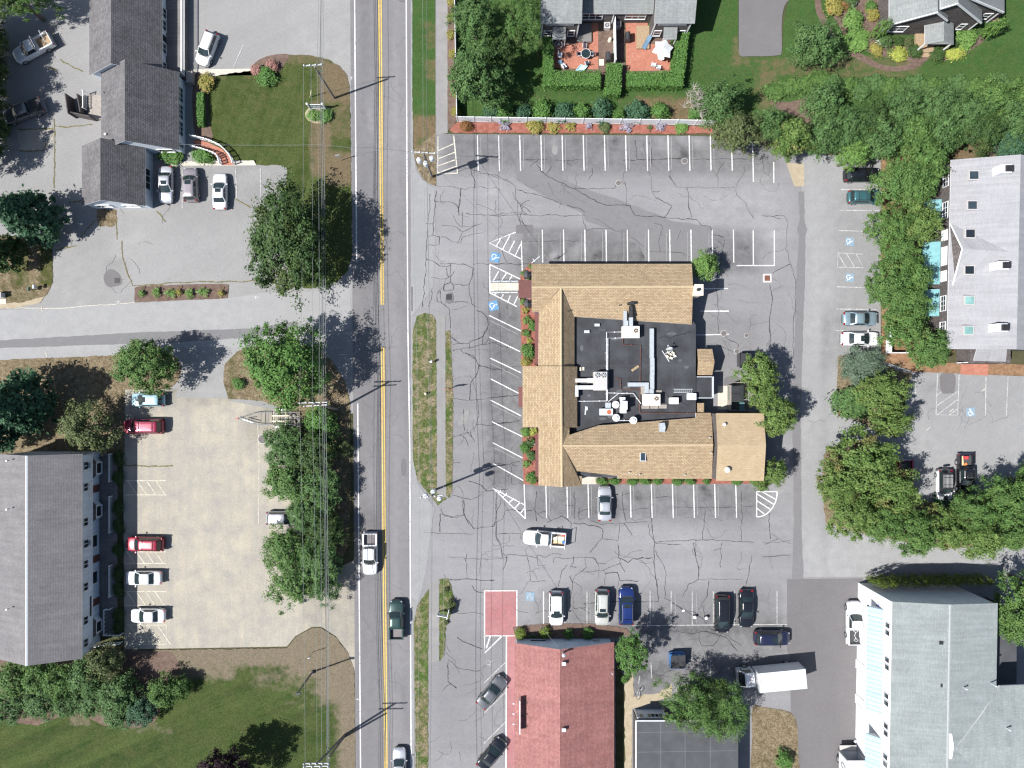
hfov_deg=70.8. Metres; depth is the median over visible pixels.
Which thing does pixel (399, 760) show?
coupe
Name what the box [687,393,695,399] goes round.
air conditioner
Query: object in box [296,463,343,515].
tall shrub
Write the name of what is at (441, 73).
pavement
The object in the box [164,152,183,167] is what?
shrub
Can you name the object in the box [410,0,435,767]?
road shoulder
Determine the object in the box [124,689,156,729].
tall shrub
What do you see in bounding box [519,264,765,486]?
restaurant
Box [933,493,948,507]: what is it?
shrub
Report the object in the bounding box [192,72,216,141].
mulch bed
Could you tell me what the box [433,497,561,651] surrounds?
overhead wire
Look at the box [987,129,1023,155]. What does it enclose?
tree
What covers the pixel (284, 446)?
tall shrub
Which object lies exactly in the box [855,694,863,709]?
door
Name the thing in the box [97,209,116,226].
bare patch
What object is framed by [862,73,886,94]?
shrub
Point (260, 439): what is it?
manhole cover
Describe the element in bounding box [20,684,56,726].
tall shrub
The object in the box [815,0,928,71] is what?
garden path
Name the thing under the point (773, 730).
dirt island
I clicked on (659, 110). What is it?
shrub
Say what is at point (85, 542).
window
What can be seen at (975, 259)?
shop building
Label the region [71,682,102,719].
tall shrub
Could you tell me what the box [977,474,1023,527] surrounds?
tree
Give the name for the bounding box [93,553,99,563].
door
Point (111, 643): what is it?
end railing
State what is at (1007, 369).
kerb bed
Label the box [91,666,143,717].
tall shrub
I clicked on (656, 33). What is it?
window
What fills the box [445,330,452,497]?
verge
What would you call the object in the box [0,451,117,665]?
long building
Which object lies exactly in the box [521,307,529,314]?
shrub
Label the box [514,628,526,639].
shrub
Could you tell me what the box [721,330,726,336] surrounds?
manhole cover
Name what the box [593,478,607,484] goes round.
shrub
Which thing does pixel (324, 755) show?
utility pole
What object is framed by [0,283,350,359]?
side street
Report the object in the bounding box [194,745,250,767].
tree
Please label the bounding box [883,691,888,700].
window
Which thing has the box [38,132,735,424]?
pale patch
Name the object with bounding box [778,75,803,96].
shrub
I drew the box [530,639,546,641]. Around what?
window
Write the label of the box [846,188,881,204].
station wagon
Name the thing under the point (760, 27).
condo drive
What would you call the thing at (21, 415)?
conifer
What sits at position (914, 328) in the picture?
tree
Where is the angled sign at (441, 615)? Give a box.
[437,608,449,619]
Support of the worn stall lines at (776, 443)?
on the parking lot at (733, 188)
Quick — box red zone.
[485,591,515,767]
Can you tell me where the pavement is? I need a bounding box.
[428,0,447,663]
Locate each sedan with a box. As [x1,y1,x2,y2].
[126,570,162,586]
[131,607,166,624]
[156,166,174,203]
[211,173,228,209]
[475,674,506,709]
[476,736,506,767]
[596,485,612,520]
[737,589,755,626]
[840,330,878,346]
[841,310,877,326]
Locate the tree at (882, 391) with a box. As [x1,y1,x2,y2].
[851,369,915,423]
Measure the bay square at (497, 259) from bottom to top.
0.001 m
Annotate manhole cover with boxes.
[258,434,265,443]
[682,158,687,163]
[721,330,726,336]
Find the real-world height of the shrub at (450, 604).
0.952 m
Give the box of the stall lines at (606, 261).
[454,135,777,623]
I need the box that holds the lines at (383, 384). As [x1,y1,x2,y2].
[378,0,387,767]
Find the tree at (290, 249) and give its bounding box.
[243,162,338,313]
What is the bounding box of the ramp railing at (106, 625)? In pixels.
[103,607,123,635]
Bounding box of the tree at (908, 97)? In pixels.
[881,85,929,136]
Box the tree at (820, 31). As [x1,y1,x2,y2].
[784,16,846,70]
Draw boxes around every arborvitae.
[866,573,888,588]
[877,573,898,588]
[886,573,911,587]
[897,573,920,587]
[909,573,930,587]
[919,573,943,586]
[928,572,953,587]
[940,572,963,586]
[949,572,975,585]
[961,572,984,585]
[970,572,995,585]
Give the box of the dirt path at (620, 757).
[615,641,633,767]
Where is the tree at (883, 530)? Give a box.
[863,497,907,546]
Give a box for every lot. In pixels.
[0,0,352,413]
[123,389,354,670]
[413,134,1023,767]
[802,152,1023,576]
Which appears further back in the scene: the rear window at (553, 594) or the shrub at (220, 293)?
the shrub at (220, 293)
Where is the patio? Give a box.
[553,23,670,70]
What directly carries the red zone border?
on the red zone
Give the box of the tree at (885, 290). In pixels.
[864,261,914,309]
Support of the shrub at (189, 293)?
on the flower bed at (214, 289)
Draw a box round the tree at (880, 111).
[852,94,896,137]
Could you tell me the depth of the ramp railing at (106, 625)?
93.95 m
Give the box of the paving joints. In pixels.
[19,302,259,523]
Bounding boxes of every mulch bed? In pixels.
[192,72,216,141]
[254,54,288,81]
[447,2,455,129]
[450,122,712,133]
[513,623,631,638]
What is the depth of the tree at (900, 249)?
88.60 m
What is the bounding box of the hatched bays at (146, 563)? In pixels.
[124,480,170,644]
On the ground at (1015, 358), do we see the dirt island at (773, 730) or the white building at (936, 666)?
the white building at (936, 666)
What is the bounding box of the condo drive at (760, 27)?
[739,0,788,56]
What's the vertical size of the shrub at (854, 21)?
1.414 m
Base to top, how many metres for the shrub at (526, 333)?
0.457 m
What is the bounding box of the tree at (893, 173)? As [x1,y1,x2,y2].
[862,158,932,214]
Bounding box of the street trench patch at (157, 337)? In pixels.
[0,321,296,347]
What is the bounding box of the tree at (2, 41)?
[0,33,6,56]
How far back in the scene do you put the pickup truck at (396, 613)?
93.85 m
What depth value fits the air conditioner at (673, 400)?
91.56 m
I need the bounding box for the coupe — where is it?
[391,746,406,767]
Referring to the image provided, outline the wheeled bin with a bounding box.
[737,403,744,410]
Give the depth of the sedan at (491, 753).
93.98 m
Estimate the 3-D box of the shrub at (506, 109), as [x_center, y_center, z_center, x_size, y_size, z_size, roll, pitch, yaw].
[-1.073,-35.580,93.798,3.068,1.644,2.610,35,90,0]
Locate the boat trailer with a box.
[236,409,298,426]
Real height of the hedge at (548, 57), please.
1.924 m
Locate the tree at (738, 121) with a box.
[703,110,771,161]
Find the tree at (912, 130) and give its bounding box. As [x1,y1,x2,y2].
[893,113,934,157]
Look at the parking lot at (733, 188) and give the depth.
94.97 m
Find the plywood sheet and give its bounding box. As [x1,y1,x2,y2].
[552,536,563,542]
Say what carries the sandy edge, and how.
on the parking lot at (733, 188)
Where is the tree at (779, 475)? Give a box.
[764,456,787,489]
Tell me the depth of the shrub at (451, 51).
94.35 m
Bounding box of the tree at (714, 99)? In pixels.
[681,73,751,131]
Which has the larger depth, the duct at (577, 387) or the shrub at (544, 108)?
the shrub at (544, 108)
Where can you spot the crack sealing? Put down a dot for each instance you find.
(517, 395)
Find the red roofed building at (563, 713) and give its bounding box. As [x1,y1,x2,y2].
[513,639,613,767]
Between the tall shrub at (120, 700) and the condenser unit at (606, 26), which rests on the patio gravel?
the condenser unit at (606, 26)
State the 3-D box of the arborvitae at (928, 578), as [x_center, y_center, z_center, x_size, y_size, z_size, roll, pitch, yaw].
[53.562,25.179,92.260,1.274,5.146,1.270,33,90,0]
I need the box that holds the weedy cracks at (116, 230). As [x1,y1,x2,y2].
[19,59,255,466]
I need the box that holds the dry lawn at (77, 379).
[0,352,180,454]
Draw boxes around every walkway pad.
[641,405,648,408]
[650,405,657,408]
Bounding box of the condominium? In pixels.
[540,0,696,48]
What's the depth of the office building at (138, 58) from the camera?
91.14 m
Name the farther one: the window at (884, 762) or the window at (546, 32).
the window at (546, 32)
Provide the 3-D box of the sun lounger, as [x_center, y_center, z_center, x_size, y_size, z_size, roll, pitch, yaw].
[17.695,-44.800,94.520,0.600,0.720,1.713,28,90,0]
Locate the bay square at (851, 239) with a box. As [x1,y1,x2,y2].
[845,237,853,245]
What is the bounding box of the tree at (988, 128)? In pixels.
[954,109,1010,157]
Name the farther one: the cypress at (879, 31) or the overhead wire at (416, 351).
the cypress at (879, 31)
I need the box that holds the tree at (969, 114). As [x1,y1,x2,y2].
[943,86,997,135]
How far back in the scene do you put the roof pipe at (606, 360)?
92.07 m
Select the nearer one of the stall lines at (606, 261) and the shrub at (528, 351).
the shrub at (528, 351)
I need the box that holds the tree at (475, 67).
[446,33,513,113]
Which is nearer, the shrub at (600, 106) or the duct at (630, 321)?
the duct at (630, 321)
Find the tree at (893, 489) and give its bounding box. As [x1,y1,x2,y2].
[866,465,928,516]
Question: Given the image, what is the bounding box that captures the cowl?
[627,302,633,317]
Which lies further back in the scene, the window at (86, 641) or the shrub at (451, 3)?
the shrub at (451, 3)
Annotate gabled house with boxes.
[878,0,1004,56]
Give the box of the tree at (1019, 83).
[1004,77,1023,114]
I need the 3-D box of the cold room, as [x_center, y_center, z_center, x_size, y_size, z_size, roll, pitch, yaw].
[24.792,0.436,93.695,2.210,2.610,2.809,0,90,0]
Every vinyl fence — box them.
[454,0,457,115]
[456,116,715,125]
[613,16,616,62]
[886,332,915,353]
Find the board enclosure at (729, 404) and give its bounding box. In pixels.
[727,381,753,411]
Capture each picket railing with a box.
[108,453,113,481]
[108,495,112,533]
[108,564,112,597]
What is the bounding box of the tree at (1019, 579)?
[1007,569,1023,591]
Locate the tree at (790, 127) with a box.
[766,115,816,162]
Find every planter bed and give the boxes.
[520,262,531,279]
[520,298,537,365]
[522,428,538,484]
[596,478,751,483]
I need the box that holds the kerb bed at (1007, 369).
[911,363,1023,375]
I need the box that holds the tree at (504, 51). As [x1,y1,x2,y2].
[486,33,520,71]
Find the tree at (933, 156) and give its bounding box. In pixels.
[881,126,952,180]
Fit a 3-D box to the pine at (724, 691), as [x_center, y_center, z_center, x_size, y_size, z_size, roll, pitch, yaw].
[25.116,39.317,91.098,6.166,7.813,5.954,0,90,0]
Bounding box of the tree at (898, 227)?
[862,202,917,255]
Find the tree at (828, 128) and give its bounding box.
[800,114,843,163]
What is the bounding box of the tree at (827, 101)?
[795,76,846,122]
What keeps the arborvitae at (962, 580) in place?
on the lot at (996, 446)
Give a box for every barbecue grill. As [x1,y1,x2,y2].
[605,51,610,62]
[625,31,630,42]
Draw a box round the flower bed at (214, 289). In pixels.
[134,284,228,301]
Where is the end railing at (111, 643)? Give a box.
[94,641,122,647]
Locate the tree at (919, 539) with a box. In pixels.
[888,507,942,558]
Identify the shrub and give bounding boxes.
[0,28,11,58]
[0,57,10,85]
[0,85,10,111]
[0,117,11,143]
[0,136,8,160]
[0,661,28,705]
[0,689,26,729]
[20,663,57,694]
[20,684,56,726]
[40,662,79,704]
[53,690,81,718]
[66,652,103,701]
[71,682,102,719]
[83,636,126,684]
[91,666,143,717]
[99,698,133,732]
[110,469,125,485]
[110,541,124,557]
[110,606,124,622]
[111,499,123,517]
[111,517,124,534]
[111,564,123,583]
[111,619,123,638]
[112,448,124,466]
[112,582,124,597]
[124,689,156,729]
[137,287,145,297]
[144,668,183,711]
[151,287,159,297]
[154,152,172,163]
[163,288,176,298]
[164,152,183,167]
[167,673,193,700]
[175,286,182,296]
[184,287,192,298]
[188,146,217,165]
[195,287,209,297]
[197,71,217,93]
[217,287,224,296]
[231,377,245,390]
[249,63,260,75]
[255,66,280,87]
[258,455,309,507]
[259,520,316,577]
[260,417,306,469]
[261,550,314,614]
[264,59,278,71]
[284,495,334,534]
[287,423,341,475]
[289,534,343,590]
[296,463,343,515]
[302,398,342,439]
[303,511,349,552]
[304,109,319,123]
[307,577,342,609]
[317,106,331,123]
[334,436,353,457]
[445,597,455,610]
[446,0,455,6]
[446,30,454,40]
[449,48,457,57]
[450,106,460,116]
[457,121,474,131]
[481,100,498,121]
[495,99,513,122]
[497,121,510,130]
[514,103,532,121]
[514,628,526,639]
[519,357,531,366]
[519,427,530,436]
[519,441,530,453]
[520,342,534,359]
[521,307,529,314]
[521,329,530,337]
[522,315,531,323]
[522,460,530,467]
[524,121,546,136]
[525,451,534,460]
[525,471,538,484]
[526,437,534,446]
[528,320,534,330]
[530,94,552,123]
[530,427,536,435]
[539,626,552,638]
[546,122,560,134]
[553,100,576,123]
[563,629,573,639]
[564,122,575,131]
[572,101,591,117]
[582,627,593,639]
[588,95,614,126]
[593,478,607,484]
[598,122,611,132]
[607,478,621,485]
[612,107,624,122]
[618,675,628,682]
[620,118,633,134]
[624,97,651,123]
[625,479,638,486]
[638,479,650,484]
[649,99,671,118]
[651,479,663,485]
[653,123,666,131]
[670,479,683,486]
[674,119,688,135]
[684,479,695,484]
[687,107,702,119]
[701,479,710,484]
[731,481,742,486]
[760,81,787,103]
[774,746,794,767]
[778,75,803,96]
[793,74,817,93]
[808,69,830,91]
[823,0,844,17]
[823,384,867,421]
[826,73,844,93]
[837,26,871,53]
[838,76,860,97]
[840,7,863,34]
[841,0,849,11]
[843,0,857,9]
[850,78,871,103]
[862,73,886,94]
[865,0,877,14]
[865,7,879,21]
[869,42,883,58]
[874,32,894,50]
[876,76,902,95]
[888,44,908,62]
[892,77,913,94]
[893,36,903,47]
[903,73,928,91]
[904,37,913,46]
[906,43,922,59]
[921,76,944,92]
[928,45,945,63]
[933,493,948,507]
[935,77,955,91]
[942,44,970,62]
[945,73,970,92]
[948,38,959,49]
[954,29,977,53]
[962,76,983,96]
[989,73,1012,91]
[1008,76,1023,95]
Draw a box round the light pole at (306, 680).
[296,670,313,694]
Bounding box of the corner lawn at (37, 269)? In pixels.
[0,236,52,302]
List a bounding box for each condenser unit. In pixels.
[604,22,609,30]
[616,21,620,28]
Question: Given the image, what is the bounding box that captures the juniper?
[837,343,889,386]
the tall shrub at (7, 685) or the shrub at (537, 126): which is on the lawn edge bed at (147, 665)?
the tall shrub at (7, 685)
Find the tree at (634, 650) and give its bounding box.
[614,626,650,679]
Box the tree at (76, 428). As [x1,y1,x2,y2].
[54,395,125,455]
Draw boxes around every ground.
[93,0,1023,685]
[709,96,871,155]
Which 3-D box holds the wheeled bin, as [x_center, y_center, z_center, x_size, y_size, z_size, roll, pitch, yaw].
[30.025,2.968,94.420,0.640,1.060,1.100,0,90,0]
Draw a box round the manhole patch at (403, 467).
[362,0,412,475]
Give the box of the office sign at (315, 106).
[306,103,326,109]
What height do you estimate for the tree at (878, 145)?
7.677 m
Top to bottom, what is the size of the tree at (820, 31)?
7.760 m
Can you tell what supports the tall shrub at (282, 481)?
on the ground at (1015, 358)
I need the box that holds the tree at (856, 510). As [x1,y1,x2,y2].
[824,493,885,543]
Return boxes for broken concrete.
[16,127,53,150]
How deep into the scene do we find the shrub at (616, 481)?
94.41 m
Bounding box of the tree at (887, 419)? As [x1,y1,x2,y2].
[868,404,917,438]
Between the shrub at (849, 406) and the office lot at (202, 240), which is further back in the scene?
the office lot at (202, 240)
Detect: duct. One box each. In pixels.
[575,378,592,382]
[575,385,592,396]
[623,311,627,325]
[627,383,648,393]
[628,317,632,325]
[649,329,653,393]
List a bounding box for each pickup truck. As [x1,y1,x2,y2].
[3,96,47,125]
[12,30,56,64]
[361,532,378,574]
[387,599,404,639]
[522,529,566,548]
[844,600,862,645]
[895,459,913,498]
[954,453,975,495]
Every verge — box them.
[0,296,44,308]
[412,0,435,148]
[412,313,446,504]
[413,133,435,185]
[414,589,428,767]
[439,579,453,660]
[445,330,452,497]
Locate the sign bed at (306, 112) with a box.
[305,107,332,122]
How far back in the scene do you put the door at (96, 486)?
94.03 m
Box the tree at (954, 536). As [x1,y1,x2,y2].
[921,500,978,551]
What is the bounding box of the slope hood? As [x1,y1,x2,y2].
[658,422,665,431]
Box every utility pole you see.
[299,402,338,410]
[303,63,335,98]
[303,734,345,767]
[411,151,435,177]
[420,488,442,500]
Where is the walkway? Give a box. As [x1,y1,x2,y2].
[172,69,255,165]
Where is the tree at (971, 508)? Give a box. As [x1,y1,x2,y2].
[946,484,1002,533]
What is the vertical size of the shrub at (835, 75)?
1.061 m
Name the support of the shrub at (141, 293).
on the flower bed at (214, 289)
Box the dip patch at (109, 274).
[104,269,741,385]
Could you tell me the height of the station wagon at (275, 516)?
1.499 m
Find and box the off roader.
[934,467,954,500]
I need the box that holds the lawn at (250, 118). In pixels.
[196,55,352,288]
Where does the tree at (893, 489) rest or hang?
on the tree island at (827, 510)
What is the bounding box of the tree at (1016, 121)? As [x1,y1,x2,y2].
[989,96,1023,148]
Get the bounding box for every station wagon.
[266,510,293,526]
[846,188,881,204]
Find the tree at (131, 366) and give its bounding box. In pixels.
[106,337,179,398]
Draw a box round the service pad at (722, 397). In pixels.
[582,386,726,483]
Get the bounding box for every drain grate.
[114,278,119,282]
[446,294,451,299]
[763,274,770,281]
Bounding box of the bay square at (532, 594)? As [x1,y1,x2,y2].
[525,592,534,600]
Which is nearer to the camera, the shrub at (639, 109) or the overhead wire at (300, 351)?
the overhead wire at (300, 351)
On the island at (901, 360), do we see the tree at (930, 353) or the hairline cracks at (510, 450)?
the tree at (930, 353)
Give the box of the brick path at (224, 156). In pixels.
[194,140,233,164]
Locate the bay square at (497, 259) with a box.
[489,252,500,262]
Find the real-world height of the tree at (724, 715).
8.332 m
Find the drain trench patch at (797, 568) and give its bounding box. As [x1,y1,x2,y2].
[792,192,806,578]
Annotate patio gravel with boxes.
[553,23,670,69]
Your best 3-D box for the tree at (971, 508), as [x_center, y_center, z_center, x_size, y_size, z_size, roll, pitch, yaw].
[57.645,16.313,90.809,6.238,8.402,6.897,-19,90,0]
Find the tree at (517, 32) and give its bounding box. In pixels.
[495,0,543,55]
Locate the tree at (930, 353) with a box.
[903,324,953,370]
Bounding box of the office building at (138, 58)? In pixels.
[82,0,194,208]
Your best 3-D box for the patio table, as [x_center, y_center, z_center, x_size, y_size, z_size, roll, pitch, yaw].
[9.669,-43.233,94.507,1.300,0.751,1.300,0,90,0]
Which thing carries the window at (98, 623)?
in the long building at (57, 554)
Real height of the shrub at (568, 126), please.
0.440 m
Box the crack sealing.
[422,142,795,690]
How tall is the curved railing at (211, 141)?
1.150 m
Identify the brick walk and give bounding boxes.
[961,364,987,375]
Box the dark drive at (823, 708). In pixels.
[787,578,862,767]
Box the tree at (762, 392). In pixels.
[744,379,783,409]
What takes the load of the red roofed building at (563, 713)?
on the parking lot at (733, 188)
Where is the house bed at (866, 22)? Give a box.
[828,0,985,61]
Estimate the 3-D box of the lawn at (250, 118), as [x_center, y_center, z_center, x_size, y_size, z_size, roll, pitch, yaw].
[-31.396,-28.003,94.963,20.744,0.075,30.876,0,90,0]
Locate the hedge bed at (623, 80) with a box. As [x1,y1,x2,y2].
[543,69,682,87]
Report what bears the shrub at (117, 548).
on the ground at (1015, 358)
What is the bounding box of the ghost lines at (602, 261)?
[481,137,718,622]
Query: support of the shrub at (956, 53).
on the house bed at (866, 22)
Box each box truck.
[735,660,807,692]
[836,744,864,767]
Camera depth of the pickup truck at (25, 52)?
93.89 m
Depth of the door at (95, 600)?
93.95 m
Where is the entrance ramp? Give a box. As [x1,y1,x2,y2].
[490,283,518,290]
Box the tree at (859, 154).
[832,140,870,172]
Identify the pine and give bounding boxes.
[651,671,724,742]
[689,672,733,714]
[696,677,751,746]
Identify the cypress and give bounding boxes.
[871,16,893,38]
[979,14,1009,39]
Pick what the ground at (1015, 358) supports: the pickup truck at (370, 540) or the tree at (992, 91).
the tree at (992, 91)
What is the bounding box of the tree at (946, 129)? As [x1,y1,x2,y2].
[922,113,963,157]
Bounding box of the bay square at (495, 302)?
[488,300,498,310]
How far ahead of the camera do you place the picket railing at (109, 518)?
93.97 m
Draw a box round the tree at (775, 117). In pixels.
[751,104,789,141]
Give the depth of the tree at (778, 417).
89.25 m
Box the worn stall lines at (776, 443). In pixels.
[182,45,1007,743]
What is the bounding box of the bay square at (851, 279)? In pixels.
[845,273,853,281]
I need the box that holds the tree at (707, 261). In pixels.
[690,248,721,282]
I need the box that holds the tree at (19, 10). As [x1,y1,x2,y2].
[0,0,66,22]
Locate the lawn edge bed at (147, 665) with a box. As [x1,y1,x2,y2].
[0,648,179,727]
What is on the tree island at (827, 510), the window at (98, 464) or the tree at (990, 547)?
the tree at (990, 547)
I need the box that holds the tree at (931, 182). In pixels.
[890,165,941,206]
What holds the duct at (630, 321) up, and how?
on the restaurant
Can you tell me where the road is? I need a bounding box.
[350,0,413,767]
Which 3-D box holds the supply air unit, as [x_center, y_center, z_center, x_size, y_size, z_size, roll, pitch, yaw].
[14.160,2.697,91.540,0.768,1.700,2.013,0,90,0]
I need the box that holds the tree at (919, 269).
[889,252,934,294]
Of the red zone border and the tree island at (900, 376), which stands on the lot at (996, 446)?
the tree island at (900, 376)
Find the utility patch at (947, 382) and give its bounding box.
[516,156,955,393]
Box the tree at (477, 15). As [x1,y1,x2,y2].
[444,0,497,43]
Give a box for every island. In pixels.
[223,346,351,565]
[750,705,799,767]
[822,440,1023,547]
[837,356,911,430]
[881,153,954,370]
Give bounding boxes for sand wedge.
[787,163,803,185]
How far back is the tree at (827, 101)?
91.28 m
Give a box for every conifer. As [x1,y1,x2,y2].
[0,183,69,249]
[0,233,26,273]
[0,366,59,441]
[0,425,20,453]
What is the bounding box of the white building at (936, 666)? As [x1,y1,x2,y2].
[855,583,1023,767]
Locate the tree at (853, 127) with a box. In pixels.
[815,102,869,155]
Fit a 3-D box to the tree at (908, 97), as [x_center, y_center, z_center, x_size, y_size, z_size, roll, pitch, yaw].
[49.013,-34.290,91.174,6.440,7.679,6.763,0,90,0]
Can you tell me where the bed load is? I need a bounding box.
[962,456,968,465]
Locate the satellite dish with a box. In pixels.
[662,345,676,361]
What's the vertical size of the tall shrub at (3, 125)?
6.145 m
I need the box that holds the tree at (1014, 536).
[990,505,1023,551]
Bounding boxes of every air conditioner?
[593,372,606,389]
[599,409,612,414]
[605,403,610,407]
[621,326,638,337]
[642,394,659,404]
[669,398,677,403]
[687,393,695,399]
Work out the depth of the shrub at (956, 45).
94.24 m
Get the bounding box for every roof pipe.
[606,331,614,400]
[607,338,615,400]
[615,378,638,389]
[622,338,640,411]
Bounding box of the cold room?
[696,376,713,397]
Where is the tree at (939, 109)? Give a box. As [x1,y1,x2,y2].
[911,81,961,129]
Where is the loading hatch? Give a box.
[437,135,457,173]
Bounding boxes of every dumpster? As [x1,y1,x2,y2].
[668,651,685,668]
[728,386,742,401]
[737,352,751,367]
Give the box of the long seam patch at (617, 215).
[516,161,711,261]
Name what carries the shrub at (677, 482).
on the planter bed at (698, 481)
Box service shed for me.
[696,349,714,374]
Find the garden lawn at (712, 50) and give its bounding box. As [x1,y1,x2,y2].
[456,0,1023,158]
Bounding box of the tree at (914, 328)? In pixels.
[873,308,929,348]
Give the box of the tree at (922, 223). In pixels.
[897,201,944,247]
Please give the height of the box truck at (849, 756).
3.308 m
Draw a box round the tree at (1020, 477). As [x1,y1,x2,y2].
[1009,463,1023,495]
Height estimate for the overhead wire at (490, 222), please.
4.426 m
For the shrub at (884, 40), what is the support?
on the house bed at (866, 22)
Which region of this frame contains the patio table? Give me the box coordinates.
[581,49,590,57]
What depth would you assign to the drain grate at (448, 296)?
94.93 m
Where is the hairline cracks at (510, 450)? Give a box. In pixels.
[106,36,1007,760]
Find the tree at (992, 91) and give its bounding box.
[966,72,1021,121]
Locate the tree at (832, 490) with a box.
[815,459,860,504]
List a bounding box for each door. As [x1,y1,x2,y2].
[93,483,99,493]
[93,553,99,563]
[93,595,99,607]
[636,709,663,716]
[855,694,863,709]
[856,659,864,674]
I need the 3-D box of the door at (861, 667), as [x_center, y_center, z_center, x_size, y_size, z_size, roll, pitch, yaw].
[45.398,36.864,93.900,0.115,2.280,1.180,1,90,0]
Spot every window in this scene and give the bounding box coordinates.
[83,461,88,470]
[83,482,88,491]
[83,517,88,526]
[83,538,88,548]
[83,559,88,569]
[83,581,88,592]
[83,615,88,625]
[83,637,88,648]
[93,205,113,207]
[93,457,100,478]
[93,500,100,521]
[93,533,97,547]
[93,569,97,584]
[93,615,100,636]
[96,461,101,474]
[96,504,101,517]
[96,619,101,633]
[121,205,140,207]
[146,168,150,190]
[156,149,175,152]
[156,421,160,432]
[156,539,160,550]
[163,7,166,20]
[163,19,166,32]
[163,42,166,55]
[179,86,183,103]
[179,103,183,120]
[179,120,183,137]
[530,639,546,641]
[543,30,551,36]
[551,593,561,595]
[567,30,574,36]
[582,14,602,19]
[597,592,607,594]
[624,14,646,19]
[652,30,661,36]
[757,633,759,644]
[769,632,779,634]
[882,728,888,738]
[882,752,887,761]
[882,759,887,767]
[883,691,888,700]
[883,698,888,707]
[883,721,888,730]
[884,621,890,629]
[884,628,889,636]
[884,655,889,663]
[884,663,889,671]
[887,26,908,31]
[939,321,945,332]
[940,270,946,281]
[940,295,946,311]
[941,229,947,240]
[941,246,947,265]
[942,172,948,187]
[942,201,948,219]
[954,24,967,29]
[982,13,993,19]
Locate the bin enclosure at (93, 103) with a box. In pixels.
[64,90,100,120]
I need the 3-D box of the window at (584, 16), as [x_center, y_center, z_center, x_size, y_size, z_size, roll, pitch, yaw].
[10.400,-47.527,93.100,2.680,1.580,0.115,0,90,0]
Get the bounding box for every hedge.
[196,92,206,127]
[541,36,554,86]
[543,69,600,91]
[603,62,622,98]
[625,70,683,91]
[669,27,690,78]
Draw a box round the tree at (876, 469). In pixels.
[822,423,903,501]
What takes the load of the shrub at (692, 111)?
on the garden lawn at (712, 50)
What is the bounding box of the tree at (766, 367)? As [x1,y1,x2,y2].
[730,350,782,386]
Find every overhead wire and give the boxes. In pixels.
[188,144,416,153]
[299,66,304,683]
[311,99,316,682]
[317,0,321,767]
[320,14,326,755]
[321,32,327,764]
[323,1,328,657]
[412,0,419,767]
[423,163,430,762]
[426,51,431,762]
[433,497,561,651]
[435,14,443,646]
[459,191,521,253]
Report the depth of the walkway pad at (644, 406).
92.29 m
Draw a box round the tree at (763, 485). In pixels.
[752,476,771,491]
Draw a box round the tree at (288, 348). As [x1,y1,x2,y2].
[229,316,332,414]
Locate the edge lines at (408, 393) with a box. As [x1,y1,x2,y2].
[354,0,411,767]
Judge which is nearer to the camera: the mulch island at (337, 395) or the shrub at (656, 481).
the shrub at (656, 481)
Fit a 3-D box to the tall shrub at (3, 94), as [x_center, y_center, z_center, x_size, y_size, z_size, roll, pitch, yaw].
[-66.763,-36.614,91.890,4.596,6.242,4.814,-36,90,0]
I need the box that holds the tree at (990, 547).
[957,517,1006,563]
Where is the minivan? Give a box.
[713,594,731,632]
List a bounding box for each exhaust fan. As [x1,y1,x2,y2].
[612,401,618,407]
[612,414,619,420]
[629,417,636,423]
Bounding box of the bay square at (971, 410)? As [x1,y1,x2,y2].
[966,407,974,416]
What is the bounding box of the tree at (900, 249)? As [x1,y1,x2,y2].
[876,233,925,275]
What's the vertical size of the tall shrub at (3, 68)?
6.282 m
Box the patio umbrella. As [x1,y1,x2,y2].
[652,40,672,59]
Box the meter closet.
[696,403,703,412]
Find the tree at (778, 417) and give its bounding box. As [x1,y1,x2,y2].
[751,390,799,438]
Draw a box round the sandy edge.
[624,672,671,767]
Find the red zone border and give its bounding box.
[484,590,516,767]
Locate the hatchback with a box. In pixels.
[132,392,165,407]
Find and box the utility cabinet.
[0,292,5,303]
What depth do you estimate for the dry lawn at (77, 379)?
94.92 m
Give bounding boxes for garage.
[633,709,737,767]
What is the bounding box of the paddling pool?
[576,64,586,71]
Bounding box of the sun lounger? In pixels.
[642,35,651,49]
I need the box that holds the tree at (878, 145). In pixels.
[859,115,907,160]
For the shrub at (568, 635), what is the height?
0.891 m
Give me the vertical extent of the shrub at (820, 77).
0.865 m
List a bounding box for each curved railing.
[189,134,234,164]
[189,145,221,164]
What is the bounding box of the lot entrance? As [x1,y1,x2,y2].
[176,347,236,397]
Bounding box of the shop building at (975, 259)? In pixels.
[922,154,1023,363]
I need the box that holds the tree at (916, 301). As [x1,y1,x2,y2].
[882,280,937,328]
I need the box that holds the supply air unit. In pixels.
[619,397,626,412]
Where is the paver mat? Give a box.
[599,59,603,65]
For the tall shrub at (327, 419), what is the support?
on the mulch island at (337, 395)
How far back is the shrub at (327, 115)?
94.44 m

